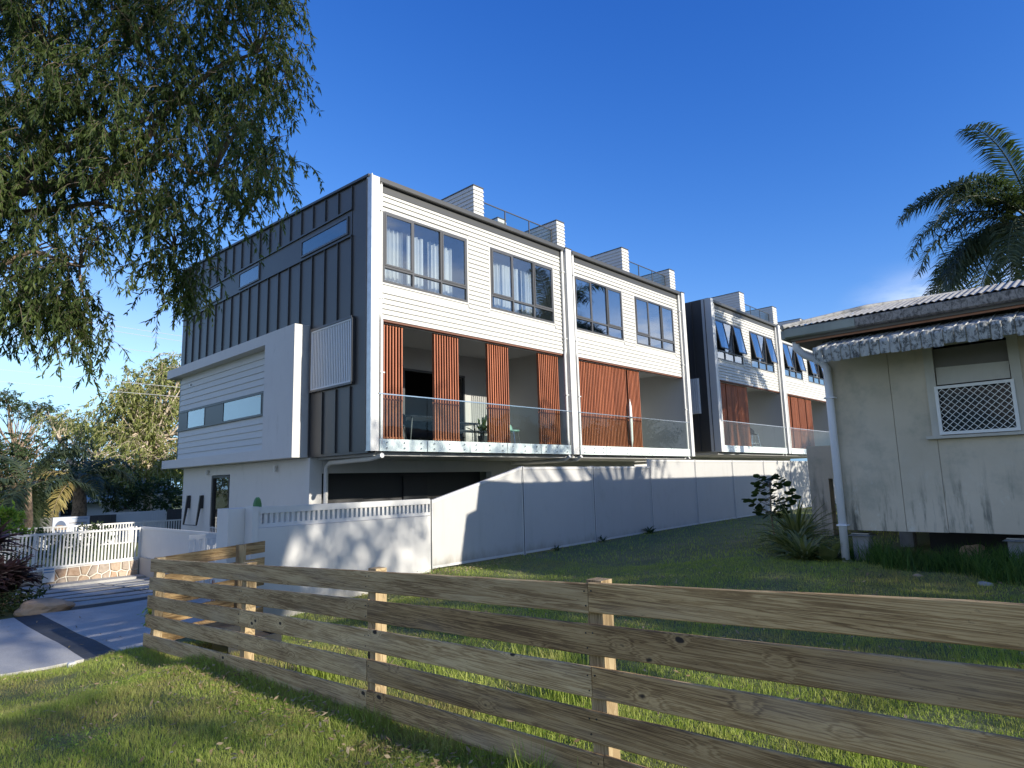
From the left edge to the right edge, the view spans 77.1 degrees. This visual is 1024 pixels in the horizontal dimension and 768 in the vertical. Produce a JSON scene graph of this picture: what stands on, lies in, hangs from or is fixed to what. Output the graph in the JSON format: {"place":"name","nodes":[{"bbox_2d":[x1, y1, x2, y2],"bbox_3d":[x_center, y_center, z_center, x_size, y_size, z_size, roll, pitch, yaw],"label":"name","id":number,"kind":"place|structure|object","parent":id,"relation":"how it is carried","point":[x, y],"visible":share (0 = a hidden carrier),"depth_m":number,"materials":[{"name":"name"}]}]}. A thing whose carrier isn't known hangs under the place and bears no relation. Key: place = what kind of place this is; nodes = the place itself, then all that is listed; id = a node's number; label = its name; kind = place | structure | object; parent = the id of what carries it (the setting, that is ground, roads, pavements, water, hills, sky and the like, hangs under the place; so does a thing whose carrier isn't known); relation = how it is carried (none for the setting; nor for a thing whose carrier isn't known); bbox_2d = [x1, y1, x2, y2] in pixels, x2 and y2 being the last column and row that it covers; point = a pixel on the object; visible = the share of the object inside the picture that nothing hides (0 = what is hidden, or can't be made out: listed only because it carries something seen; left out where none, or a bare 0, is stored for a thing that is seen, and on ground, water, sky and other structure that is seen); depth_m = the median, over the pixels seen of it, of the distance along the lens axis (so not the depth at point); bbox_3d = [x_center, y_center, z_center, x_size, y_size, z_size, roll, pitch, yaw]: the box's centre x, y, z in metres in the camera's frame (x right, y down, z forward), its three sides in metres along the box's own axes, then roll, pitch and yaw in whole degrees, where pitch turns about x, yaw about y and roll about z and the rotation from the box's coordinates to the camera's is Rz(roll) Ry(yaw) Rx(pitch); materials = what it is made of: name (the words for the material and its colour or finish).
{"place":"outdoors","nodes":[
{"label":"outdoors","id":0,"kind":"place"},
{"bbox_2d":[0,618,83,675],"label":"driveway","id":1,"kind":"structure","parent":0,"point":[23,647],"depth_m":7.92,"materials":[{"name":"concrete"}]},
{"bbox_2d":[0,381,179,396],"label":"power line","id":2,"kind":"object","parent":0,"point":[90,389],"visible":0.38,"depth_m":33.68,"materials":[{"name":"metal"}]},
{"bbox_2d":[0,369,179,387],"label":"power line","id":3,"kind":"object","parent":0,"point":[86,378],"visible":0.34,"depth_m":33.66,"materials":[{"name":"metal"}]},
{"bbox_2d":[2,519,180,551],"bbox_3d":[-14.202,4.975,20.771,0.068,0.810,8.100,-10,-12,43],"label":"picket fence","id":4,"kind":"object","parent":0,"point":[126,523],"visible":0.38,"depth_m":21.66,"materials":[{"name":"white wood"}]},
{"bbox_2d":[11,332,177,355],"bbox_3d":[-22.671,-2.456,36.039,30.159,3.023,0.022,2,-9,-24],"label":"power line","id":5,"kind":"object","parent":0,"point":[124,348],"visible":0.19,"depth_m":36.58,"materials":[{"name":"metal"}]},
{"bbox_2d":[41,598,210,650],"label":"driveway","id":6,"kind":"structure","parent":0,"point":[124,621],"depth_m":9.73,"materials":[{"name":"concrete"}]},
{"bbox_2d":[188,533,215,600],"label":"garden gate","id":7,"kind":"structure","parent":6,"relation":"on","point":[197,537],"depth_m":11.49,"materials":[{"name":"white metal"}]},
{"bbox_2d":[96,328,177,340],"bbox_3d":[-22.621,-3.308,36.098,30.086,3.323,0.022,2,-9,-25],"label":"power line","id":8,"kind":"object","parent":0,"point":[142,335],"visible":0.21,"depth_m":36.71,"materials":[{"name":"metal"}]},
{"bbox_2d":[0,645,536,767],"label":"verge grass","id":9,"kind":"structure","parent":0,"point":[72,701],"depth_m":4.27,"materials":[{"name":"green plant"}]},
{"bbox_2d":[0,503,1023,767],"bbox_3d":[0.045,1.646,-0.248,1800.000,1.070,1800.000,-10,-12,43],"label":"ground","id":10,"kind":"structure","parent":0,"point":[650,553],"depth_m":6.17,"materials":[{"name":"green plant"}]},
{"bbox_2d":[0,590,19,615],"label":"shrub","id":11,"kind":"object","parent":10,"relation":"on","point":[8,592],"visible":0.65,"depth_m":10.73,"materials":[{"name":"green plant"}]},
{"bbox_2d":[0,500,35,540],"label":"shrub","id":12,"kind":"object","parent":10,"relation":"on","point":[14,515],"visible":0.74,"depth_m":15.63,"materials":[{"name":"green plant"}]},
{"bbox_2d":[0,554,36,591],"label":"purple cordyline","id":13,"kind":"object","parent":10,"relation":"on","point":[13,566],"visible":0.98,"depth_m":11.03,"materials":[{"name":"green plant"}]},
{"bbox_2d":[0,518,37,557],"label":"purple cordyline","id":14,"kind":"object","parent":10,"relation":"on","point":[3,539],"visible":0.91,"depth_m":11.65,"materials":[{"name":"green plant"}]},
{"bbox_2d":[0,554,47,605],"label":"purple cordyline","id":15,"kind":"object","parent":10,"relation":"on","point":[19,585],"visible":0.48,"depth_m":11.28,"materials":[{"name":"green plant"}]},
{"bbox_2d":[0,573,53,612],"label":"shrub","id":16,"kind":"object","parent":10,"relation":"on","point":[13,606],"visible":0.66,"depth_m":11.14,"materials":[{"name":"green plant"}]},
{"bbox_2d":[0,383,75,451],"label":"gum tree","id":17,"kind":"object","parent":10,"relation":"on","point":[10,398],"visible":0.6,"depth_m":59.54,"materials":[{"name":"green plant"}]},
{"bbox_2d":[7,527,80,563],"bbox_3d":[-12.690,4.388,17.321,1.698,1.086,1.176,-1,-9,-6],"label":"shrub","id":18,"kind":"object","parent":10,"relation":"on","point":[41,531],"visible":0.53,"depth_m":17.32,"materials":[{"name":"green plant"}]},
{"bbox_2d":[13,598,75,616],"bbox_3d":[-8.015,3.838,10.978,0.615,0.344,0.817,-5,-9,22],"label":"rock","id":19,"kind":"object","parent":10,"relation":"on","point":[37,606],"visible":0.82,"depth_m":10.78,"materials":[{"name":"stone"}]},
{"bbox_2d":[0,442,101,554],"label":"palm tree","id":20,"kind":"object","parent":10,"relation":"on","point":[27,500],"visible":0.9,"depth_m":21.52,"materials":[{"name":"green plant"}]},
{"bbox_2d":[0,423,107,517],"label":"gum tree","id":21,"kind":"object","parent":10,"relation":"on","point":[21,453],"visible":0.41,"depth_m":29.21,"materials":[{"name":"green plant"}]},
{"bbox_2d":[4,514,115,548],"bbox_3d":[-18.801,5.805,24.585,0.040,1.250,6.374,-10,-12,43],"label":"screen fence","id":22,"kind":"object","parent":10,"relation":"on","point":[104,518],"visible":0.2,"depth_m":26.43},
{"bbox_2d":[52,516,89,536],"bbox_3d":[-17.652,5.718,25.703,0.043,0.795,1.250,-10,-12,43],"label":"banner sign","id":23,"kind":"object","parent":22,"relation":"attached to","point":[68,521],"visible":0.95,"depth_m":25.69,"materials":[{"name":"white plastic"}]},
{"bbox_2d":[15,614,115,661],"bbox_3d":[-6.394,3.531,9.053,4.220,0.118,0.350,-10,-12,43],"label":"paver band","id":24,"kind":"object","parent":10,"relation":"on","point":[89,649],"visible":0.73,"depth_m":8.73,"materials":[{"name":"grey concrete"}]},
{"bbox_2d":[29,408,119,481],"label":"gum tree","id":25,"kind":"object","parent":10,"relation":"on","point":[52,419],"visible":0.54,"depth_m":41.75,"materials":[{"name":"green plant"}]},
{"bbox_2d":[19,456,135,517],"bbox_3d":[-18.739,5.059,27.681,3.918,3.884,4.058,-2,-9,4],"label":"palm tree","id":26,"kind":"object","parent":10,"relation":"on","point":[78,499],"visible":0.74,"depth_m":27.57,"materials":[{"name":"green plant"}]},
{"bbox_2d":[18,559,138,586],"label":"stone wall","id":27,"kind":"structure","parent":10,"relation":"on","point":[99,570],"depth_m":15.89,"materials":[{"name":"beige stone"}]},
{"bbox_2d":[42,567,54,582],"bbox_3d":[-10.963,4.517,15.191,0.024,0.340,0.240,-10,-12,43],"label":"fence notice","id":28,"kind":"object","parent":27,"relation":"attached to","point":[49,573],"visible":0.88,"depth_m":15.19,"materials":[{"name":"white metal"}]},
{"bbox_2d":[0,526,141,570],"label":"picket fence","id":29,"kind":"object","parent":27,"relation":"on","point":[35,546],"visible":0.85,"depth_m":15.85,"materials":[{"name":"white metal"}]},
{"bbox_2d":[20,574,145,590],"bbox_3d":[-10.574,4.758,15.219,0.550,0.072,3.300,-10,-12,43],"label":"kerb strip","id":30,"kind":"object","parent":10,"relation":"on","point":[93,581],"visible":0.76,"depth_m":15.45,"materials":[{"name":"concrete"}]},
{"bbox_2d":[49,409,124,466],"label":"gum tree","id":31,"kind":"object","parent":10,"relation":"on","point":[54,436],"visible":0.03,"depth_m":61.44,"materials":[{"name":"green plant"}]},
{"bbox_2d":[11,578,164,611],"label":"stepping path","id":32,"kind":"structure","parent":10,"relation":"on","point":[105,585],"depth_m":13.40,"materials":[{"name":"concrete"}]},
{"bbox_2d":[55,492,123,516],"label":"house","id":33,"kind":"structure","parent":10,"relation":"on","point":[94,509],"depth_m":35.68,"materials":[{"name":"grey paint"}]},
{"bbox_2d":[59,504,71,516],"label":"window","id":34,"kind":"structure","parent":33,"relation":"in","point":[61,514],"depth_m":34.80,"materials":[{"name":"grey glass"}]},
{"bbox_2d":[65,520,117,559],"bbox_3d":[-12.329,4.554,18.776,1.431,1.144,1.354,-10,-12,43],"label":"shrub","id":35,"kind":"object","parent":10,"relation":"on","point":[95,526],"visible":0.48,"depth_m":18.67,"materials":[{"name":"green plant"}]},
{"bbox_2d":[41,461,183,507],"bbox_3d":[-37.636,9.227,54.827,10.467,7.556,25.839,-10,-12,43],"label":"gum tree","id":36,"kind":"object","parent":10,"relation":"on","point":[158,480],"depth_m":58.91,"materials":[{"name":"green plant"}]},
{"bbox_2d":[86,481,153,512],"bbox_3d":[-17.524,4.989,28.579,2.011,1.591,2.640,-3,-9,10],"label":"shrub","id":37,"kind":"object","parent":10,"relation":"on","point":[127,501],"visible":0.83,"depth_m":28.51,"materials":[{"name":"green plant"}]},
{"bbox_2d":[71,351,183,510],"bbox_3d":[-22.337,3.257,40.099,6.527,11.509,8.511,-10,-12,43],"label":"gum tree","id":38,"kind":"object","parent":10,"relation":"on","point":[144,427],"visible":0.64,"depth_m":38.76,"materials":[{"name":"green plant"}]},
{"bbox_2d":[109,510,165,538],"bbox_3d":[-16.179,6.175,27.747,0.040,1.320,2.200,-10,-12,43],"label":"screen fence","id":39,"kind":"object","parent":10,"relation":"on","point":[136,516],"visible":0.37,"depth_m":27.79,"materials":[{"name":"white metal"}]},
{"bbox_2d":[113,472,182,519],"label":"house","id":40,"kind":"structure","parent":10,"relation":"on","point":[131,510],"depth_m":41.52,"materials":[{"name":"white metal"}]},
{"bbox_2d":[125,471,182,514],"bbox_3d":[-16.518,5.123,29.872,2.555,2.255,2.726,-10,-12,43],"label":"shrub","id":41,"kind":"object","parent":10,"relation":"on","point":[141,492],"visible":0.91,"depth_m":29.68,"materials":[{"name":"green plant"}]},
{"bbox_2d":[0,0,324,409],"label":"weeping tree","id":42,"kind":"object","parent":10,"relation":"on","point":[61,315],"visible":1,"depth_m":8.13,"materials":[{"name":"green plant"}]},
{"bbox_2d":[166,509,181,529],"bbox_3d":[-14.729,6.327,29.115,0.040,1.350,1.754,-10,-12,43],"label":"screen fence","id":43,"kind":"object","parent":10,"relation":"on","point":[172,514],"visible":0.12,"depth_m":28.73,"materials":[{"name":"grey metal"}]},
{"bbox_2d":[138,526,213,582],"bbox_3d":[-7.887,4.169,15.077,5.032,1.470,0.100,-10,-12,43],"label":"fence","id":44,"kind":"object","parent":10,"relation":"on","point":[159,542],"visible":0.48,"depth_m":15.80,"materials":[{"name":"white paint"}]},
{"bbox_2d":[150,541,264,639],"bbox_3d":[-3.611,2.646,7.734,0.106,1.365,1.310,-10,-12,43],"label":"timber fence","id":45,"kind":"object","parent":10,"relation":"on","point":[239,552],"visible":0.39,"depth_m":7.82,"materials":[{"name":"brown wood"}]},
{"bbox_2d":[137,607,151,625],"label":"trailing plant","id":46,"kind":"object","parent":45,"relation":"hanging from","point":[149,611],"visible":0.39,"depth_m":7.29,"materials":[{"name":"green plant"}]},
{"bbox_2d":[206,526,216,601],"bbox_3d":[-4.701,3.064,10.697,0.506,1.380,0.546,-10,-12,43],"label":"gate post","id":47,"kind":"object","parent":10,"relation":"on","point":[213,580],"visible":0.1,"depth_m":10.62,"materials":[{"name":"paint"}]},
{"bbox_2d":[201,622,240,631],"bbox_3d":[-3.247,2.837,7.436,0.400,0.140,0.560,-10,-12,43],"label":"slab","id":48,"kind":"object","parent":10,"relation":"on","point":[226,626],"visible":0.13,"depth_m":7.43,"materials":[{"name":"grey concrete"}]},
{"bbox_2d":[212,629,281,654],"bbox_3d":[-2.771,2.695,6.717,0.400,0.140,0.560,-10,-12,43],"label":"slab","id":49,"kind":"object","parent":10,"relation":"on","point":[260,633],"visible":0.24,"depth_m":6.67,"materials":[{"name":"grey concrete"}]},
{"bbox_2d":[253,497,261,506],"bbox_3d":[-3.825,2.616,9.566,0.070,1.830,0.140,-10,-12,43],"label":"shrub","id":50,"kind":"object","parent":10,"relation":"on","point":[257,502],"visible":0.22,"depth_m":9.67,"materials":[{"name":"green plant"}]},
{"bbox_2d":[2,649,513,767],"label":"leaf litter","id":51,"kind":"object","parent":10,"relation":"on","point":[347,749],"visible":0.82,"depth_m":4.35,"materials":[{"name":"plant"}]},
{"bbox_2d":[214,499,430,616],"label":"rendered wall","id":52,"kind":"structure","parent":10,"relation":"on","point":[393,535],"depth_m":9.69,"materials":[{"name":"white painted plaster"}]},
{"bbox_2d":[133,647,551,767],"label":"fence foot grass","id":53,"kind":"structure","parent":10,"relation":"on","point":[171,660],"depth_m":4.23,"materials":[{"name":"green plant"}]},
{"bbox_2d":[0,623,701,767],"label":"clover","id":54,"kind":"object","parent":10,"relation":"on","point":[98,730],"visible":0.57,"depth_m":4.15,"materials":[{"name":"green plant"}]},
{"bbox_2d":[162,173,694,532],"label":"terrace building","id":55,"kind":"structure","parent":10,"relation":"on","point":[320,357],"depth_m":18.92,"materials":[{"name":"white paint"}]},
{"bbox_2d":[200,284,221,308],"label":"window","id":56,"kind":"structure","parent":55,"relation":"in","point":[217,288],"depth_m":21.63,"materials":[{"name":"blue glass"}]},
{"bbox_2d":[210,475,229,532],"bbox_3d":[-9.099,4.048,20.032,1.290,2.350,0.080,-10,-12,43],"label":"entry door","id":57,"kind":"structure","parent":55,"relation":"in","point":[220,484],"depth_m":20.28,"materials":[{"name":"black glass"}]},
{"bbox_2d":[177,391,263,431],"bbox_3d":[-9.189,0.912,20.190,7.130,0.700,0.062,-10,-12,43],"label":"window","id":58,"kind":"structure","parent":55,"relation":"in","point":[248,406],"depth_m":20.00,"materials":[{"name":"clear glass"}]},
{"bbox_2d":[186,394,261,427],"bbox_3d":[-9.153,0.908,20.170,5.610,0.580,0.012,-10,-12,43],"label":"window frame","id":59,"kind":"structure","parent":55,"relation":"in","point":[261,394],"depth_m":20.08,"materials":[{"name":"grey metal"}]},
{"bbox_2d":[238,262,259,289],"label":"window","id":60,"kind":"structure","parent":55,"relation":"in","point":[250,275],"depth_m":19.88,"materials":[{"name":"blue glass"}]},
{"bbox_2d":[300,216,348,257],"bbox_3d":[-4.957,-3.837,16.887,2.360,0.480,0.033,-10,-12,43],"label":"window","id":61,"kind":"structure","parent":55,"relation":"in","point":[334,232],"depth_m":16.82,"materials":[{"name":"blue glass"}]},
{"bbox_2d":[321,479,362,503],"bbox_3d":[-4.666,3.634,17.408,0.070,2.050,1.400,-10,-12,43],"label":"side door","id":62,"kind":"structure","parent":55,"relation":"in","point":[339,491],"depth_m":17.57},
{"bbox_2d":[403,414,406,439],"bbox_3d":[-3.007,1.142,16.603,0.532,0.813,0.503,-4,-9,18],"label":"balcony chair","id":63,"kind":"object","parent":55,"relation":"on","point":[404,420],"visible":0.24,"depth_m":16.71,"materials":[{"name":"fabric"}]},
{"bbox_2d":[402,476,426,499],"bbox_3d":[-2.906,3.827,19.244,0.070,2.120,0.900,-10,-12,43],"label":"side door","id":64,"kind":"structure","parent":55,"relation":"in","point":[413,487],"depth_m":19.29,"materials":[{"name":"black metal"}]},
{"bbox_2d":[385,228,451,295],"bbox_3d":[-2.551,-2.887,16.877,0.127,2.030,2.592,-10,-12,43],"label":"curtain","id":65,"kind":"object","parent":55,"relation":"hanging from","point":[394,248],"visible":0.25,"depth_m":16.98,"materials":[{"name":"white fabric"}]},
{"bbox_2d":[406,415,432,439],"bbox_3d":[-2.417,1.284,17.419,0.900,0.742,1.500,-10,-12,43],"label":"balcony table","id":66,"kind":"object","parent":55,"relation":"on","point":[411,418],"visible":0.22,"depth_m":17.01,"materials":[{"name":"black metal"}]},
{"bbox_2d":[382,209,468,304],"bbox_3d":[-2.215,-3.243,16.688,0.110,1.920,2.880,-10,-12,43],"label":"window","id":67,"kind":"structure","parent":55,"relation":"in","point":[441,232],"depth_m":16.65,"materials":[{"name":"black glass"}]},
{"bbox_2d":[402,368,465,441],"bbox_3d":[-3.278,0.714,19.237,0.120,2.413,4.980,-10,-12,43],"label":"sliding door","id":68,"kind":"structure","parent":55,"relation":"in","point":[461,378],"depth_m":20.87,"materials":[{"name":"black glass"}]},
{"bbox_2d":[431,422,478,441],"bbox_3d":[-1.677,1.519,19.045,0.700,0.722,1.300,-10,-12,43],"label":"balcony table","id":69,"kind":"object","parent":55,"relation":"on","point":[462,424],"visible":0.45,"depth_m":19.26,"materials":[{"name":"black metal"}]},
{"bbox_2d":[459,430,486,441],"bbox_3d":[-1.236,1.564,18.477,0.300,0.443,1.300,-10,-12,43],"label":"balcony bench","id":70,"kind":"object","parent":55,"relation":"on","point":[473,431],"visible":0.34,"depth_m":18.66,"materials":[{"name":"black metal"}]},
{"bbox_2d":[466,415,486,441],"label":"potted plant","id":71,"kind":"object","parent":55,"relation":"on","point":[482,427],"visible":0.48,"depth_m":19.39,"materials":[{"name":"green plant"}]},
{"bbox_2d":[493,263,535,315],"bbox_3d":[-0.110,-2.571,19.417,0.126,2.030,2.466,-10,-12,43],"label":"curtain","id":72,"kind":"object","parent":55,"relation":"hanging from","point":[501,279],"visible":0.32,"depth_m":19.53,"materials":[{"name":"white fabric"}]},
{"bbox_2d":[510,425,520,442],"bbox_3d":[-0.018,1.474,19.346,0.503,0.813,0.532,-4,-9,19],"label":"balcony chair","id":73,"kind":"object","parent":55,"relation":"on","point":[513,431],"visible":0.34,"depth_m":19.20,"materials":[{"name":"green plastic"}]},
{"bbox_2d":[488,245,554,325],"bbox_3d":[0.326,-2.914,19.330,0.110,1.920,2.880,-10,-12,43],"label":"window","id":74,"kind":"structure","parent":55,"relation":"in","point":[533,263],"depth_m":19.23,"materials":[{"name":"grey glass"}]},
{"bbox_2d":[574,274,624,341],"bbox_3d":[2.991,-2.569,22.101,0.110,1.920,2.880,-10,-12,43],"label":"window","id":75,"kind":"structure","parent":55,"relation":"in","point":[606,299],"depth_m":22.28,"materials":[{"name":"metal"}]},
{"bbox_2d":[629,399,632,446],"bbox_3d":[4.190,1.391,22.613,0.118,1.720,0.124,-10,-12,43],"label":"closed umbrella","id":76,"kind":"object","parent":55,"relation":"on","point":[631,423],"visible":0.99,"depth_m":22.57,"materials":[{"name":"fabric"}]},
{"bbox_2d":[633,294,675,354],"bbox_3d":[5.490,-2.245,24.699,0.110,1.920,2.880,-10,-12,43],"label":"window","id":77,"kind":"structure","parent":55,"relation":"in","point":[660,306],"depth_m":24.71,"materials":[{"name":"glass"}]},
{"bbox_2d":[280,641,635,767],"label":"grass tufts","id":78,"kind":"object","parent":10,"relation":"on","point":[552,656],"visible":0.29,"depth_m":4.90,"materials":[{"name":"green plant"}]},
{"bbox_2d":[143,557,1023,767],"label":"timber fence","id":79,"kind":"object","parent":10,"relation":"on","point":[601,640],"visible":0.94,"depth_m":2.99,"materials":[{"name":"brown wood"}]},
{"bbox_2d":[598,536,608,541],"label":"weed","id":80,"kind":"object","parent":10,"relation":"on","point":[603,539],"visible":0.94,"depth_m":14.47,"materials":[{"name":"green plant"}]},
{"bbox_2d":[427,459,835,570],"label":"wall","id":81,"kind":"structure","parent":10,"relation":"on","point":[519,510],"depth_m":14.41,"materials":[{"name":"white paint"}]},
{"bbox_2d":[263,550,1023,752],"bbox_3d":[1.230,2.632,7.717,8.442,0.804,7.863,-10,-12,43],"label":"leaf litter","id":82,"kind":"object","parent":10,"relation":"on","point":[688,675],"visible":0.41,"depth_m":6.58,"materials":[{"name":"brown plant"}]},
{"bbox_2d":[643,526,655,533],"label":"weed","id":83,"kind":"object","parent":10,"relation":"on","point":[648,530],"visible":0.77,"depth_m":15.78,"materials":[{"name":"green plant"}]},
{"bbox_2d":[685,291,829,460],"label":"terrace building","id":84,"kind":"structure","parent":10,"relation":"on","point":[748,370],"depth_m":31.32,"materials":[{"name":"white paint"}]},
{"bbox_2d":[715,318,747,366],"bbox_3d":[9.945,-1.910,29.204,0.341,1.920,2.880,-10,-12,43],"label":"window","id":85,"kind":"structure","parent":84,"relation":"in","point":[722,322],"depth_m":29.49,"materials":[{"name":"glass"}]},
{"bbox_2d":[750,428,760,446],"bbox_3d":[11.886,2.647,31.559,0.503,1.052,0.532,-1,-9,-2],"label":"balcony chair","id":86,"kind":"object","parent":84,"relation":"on","point":[752,431],"visible":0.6,"depth_m":31.40,"materials":[{"name":"fabric"}]},
{"bbox_2d":[748,329,778,373],"bbox_3d":[12.486,-1.581,31.846,0.341,1.920,2.880,-10,-12,43],"label":"window","id":87,"kind":"structure","parent":84,"relation":"in","point":[770,347],"depth_m":32.11,"materials":[{"name":"glass"}]},
{"bbox_2d":[782,341,806,380],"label":"window","id":88,"kind":"structure","parent":84,"relation":"in","point":[789,354],"depth_m":34.84,"materials":[{"name":"glass"}]},
{"bbox_2d":[805,349,824,386],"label":"window","id":89,"kind":"structure","parent":84,"relation":"in","point":[815,379],"depth_m":36.93,"materials":[{"name":"glass"}]},
{"bbox_2d":[742,473,800,533],"bbox_3d":[5.031,2.373,12.421,0.953,1.339,0.944,-2,-9,0],"label":"sapling","id":90,"kind":"object","parent":10,"relation":"on","point":[759,507],"visible":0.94,"depth_m":12.37,"materials":[{"name":"green plant"}]},
{"bbox_2d":[750,519,834,557],"bbox_3d":[4.144,2.381,9.509,1.267,0.744,1.376,-10,-12,43],"label":"flax clump","id":91,"kind":"object","parent":10,"relation":"on","point":[780,539],"visible":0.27,"depth_m":9.50,"materials":[{"name":"green plant"}]},
{"bbox_2d":[760,528,840,562],"bbox_3d":[4.009,2.309,8.798,1.068,0.618,1.179,-10,-12,43],"label":"flax clump","id":92,"kind":"object","parent":10,"relation":"on","point":[800,544],"visible":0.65,"depth_m":8.71,"materials":[{"name":"green plant"}]},
{"bbox_2d":[755,497,851,551],"bbox_3d":[4.622,2.342,10.407,1.679,1.060,1.617,-10,-12,43],"label":"flax clump","id":93,"kind":"object","parent":10,"relation":"on","point":[796,523],"visible":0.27,"depth_m":10.34,"materials":[{"name":"green plant"}]},
{"bbox_2d":[801,541,853,563],"bbox_3d":[4.258,2.252,8.545,0.744,0.377,0.735,0,-9,-12],"label":"broad leaf plant","id":94,"kind":"object","parent":10,"relation":"on","point":[827,554],"visible":0.57,"depth_m":8.46,"materials":[{"name":"green plant"}]},
{"bbox_2d":[781,279,1023,561],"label":"cottage","id":95,"kind":"structure","parent":10,"relation":"on","point":[924,397],"depth_m":7.91,"materials":[{"name":"concrete"}]},
{"bbox_2d":[921,327,1023,438],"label":"window","id":96,"kind":"structure","parent":95,"relation":"in","point":[979,388],"depth_m":7.63,"materials":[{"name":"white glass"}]},
{"bbox_2d":[832,534,1023,585],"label":"base grass","id":97,"kind":"structure","parent":10,"relation":"on","point":[1008,567],"depth_m":7.43,"materials":[{"name":"green plant"}]},
{"bbox_2d":[894,120,1023,295],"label":"palm tree","id":98,"kind":"object","parent":10,"relation":"on","point":[1006,232],"visible":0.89,"depth_m":22.60,"materials":[{"name":"green plant"}]},
{"bbox_2d":[959,544,984,562],"bbox_3d":[5.578,2.100,7.751,0.340,0.324,0.228,-10,-12,43],"label":"rock","id":99,"kind":"object","parent":10,"relation":"on","point":[973,547],"visible":0.22,"depth_m":7.73,"materials":[{"name":"stone"}]},
{"bbox_2d":[977,581,993,585],"bbox_3d":[4.877,2.076,6.603,0.155,0.094,0.127,-10,-12,43],"label":"rock","id":100,"kind":"object","parent":10,"relation":"on","point":[984,583],"visible":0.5,"depth_m":6.58,"materials":[{"name":"stone"}]},
{"bbox_2d":[0,0,1023,488],"label":"sky","id":101,"kind":"structure","parent":0,"point":[772,152],"materials":[{"name":"blue"}]},
{"bbox_2d":[522,508,921,565],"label":"side lawn","id":102,"kind":"structure","parent":0,"point":[710,555],"depth_m":12.40,"materials":[{"name":"green plant"}]}
]}

